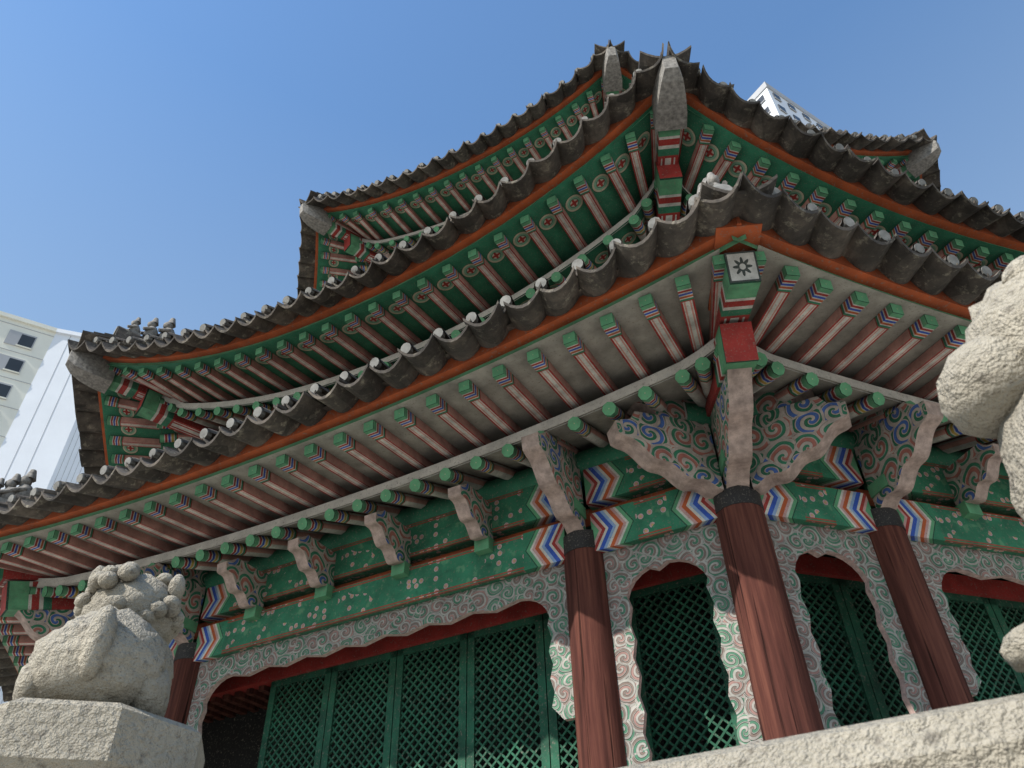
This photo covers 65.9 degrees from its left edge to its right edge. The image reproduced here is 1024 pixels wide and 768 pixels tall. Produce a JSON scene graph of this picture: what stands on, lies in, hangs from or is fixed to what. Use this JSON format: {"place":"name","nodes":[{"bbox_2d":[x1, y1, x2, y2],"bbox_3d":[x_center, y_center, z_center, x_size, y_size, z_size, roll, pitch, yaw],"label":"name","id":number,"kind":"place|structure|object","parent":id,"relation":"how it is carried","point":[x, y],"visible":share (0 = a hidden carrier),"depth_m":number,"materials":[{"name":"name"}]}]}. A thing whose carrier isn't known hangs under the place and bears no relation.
{"place":"outdoors","nodes":[
{"label":"outdoors","id":0,"kind":"place"},
{"bbox_2d":[0,311,81,488],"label":"white office tower","id":1,"kind":"structure","parent":0,"point":[37,414],"depth_m":80.86,"materials":[{"name":"concrete"}]},
{"bbox_2d":[0,693,1023,767],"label":"stone pedestal","id":2,"kind":"object","parent":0,"point":[60,733],"visible":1,"depth_m":1.71,"materials":[{"name":"stone"}]},
{"bbox_2d":[12,562,184,716],"bbox_3d":[-1.638,1.091,3.258,0.538,0.794,0.927,11,-42,-15],"label":"haetae statue","id":3,"kind":"object","parent":2,"relation":"on","point":[115,636],"visible":0.76,"depth_m":2.91,"materials":[{"name":"stone"}]},
{"bbox_2d":[936,255,1023,672],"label":"haetae statue","id":4,"kind":"object","parent":2,"relation":"on","point":[980,385],"visible":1,"depth_m":1.75,"materials":[{"name":"stone"}]},
{"bbox_2d":[0,0,1023,335],"label":"sky","id":5,"kind":"structure","parent":0,"point":[158,158],"materials":[{"name":"blue"}]},
{"bbox_2d":[14,251,1023,767],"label":"pavilion ground storey","id":6,"kind":"object","parent":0,"point":[766,509],"visible":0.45,"depth_m":6.28,"materials":[{"name":"green wood"}]},
{"bbox_2d":[0,67,1023,673],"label":"roof eaves","id":7,"kind":"object","parent":6,"relation":"on","point":[772,309],"visible":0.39,"depth_m":7.48,"materials":[{"name":"green wood"}]},
{"bbox_2d":[0,40,1023,701],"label":"pavilion roof tiles","id":8,"kind":"object","parent":7,"relation":"on","point":[666,84],"visible":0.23,"depth_m":7.47,"materials":[{"name":"ceramic"}]},
{"bbox_2d":[257,573,1023,767],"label":"lattice doors","id":9,"kind":"structure","parent":6,"relation":"on","point":[862,666],"depth_m":6.52,"materials":[{"name":"green wood"}]},
{"bbox_2d":[747,81,829,129],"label":"white tower","id":10,"kind":"structure","parent":0,"point":[774,102],"depth_m":106.57,"materials":[{"name":"concrete"}]},
{"label":"ground","id":11,"kind":"structure","parent":0,"visible":0},
{"bbox_2d":[0,420,83,703],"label":"background building","id":12,"kind":"structure","parent":11,"relation":"on","point":[69,468],"depth_m":80.49,"materials":[{"name":"white concrete"}]}
]}

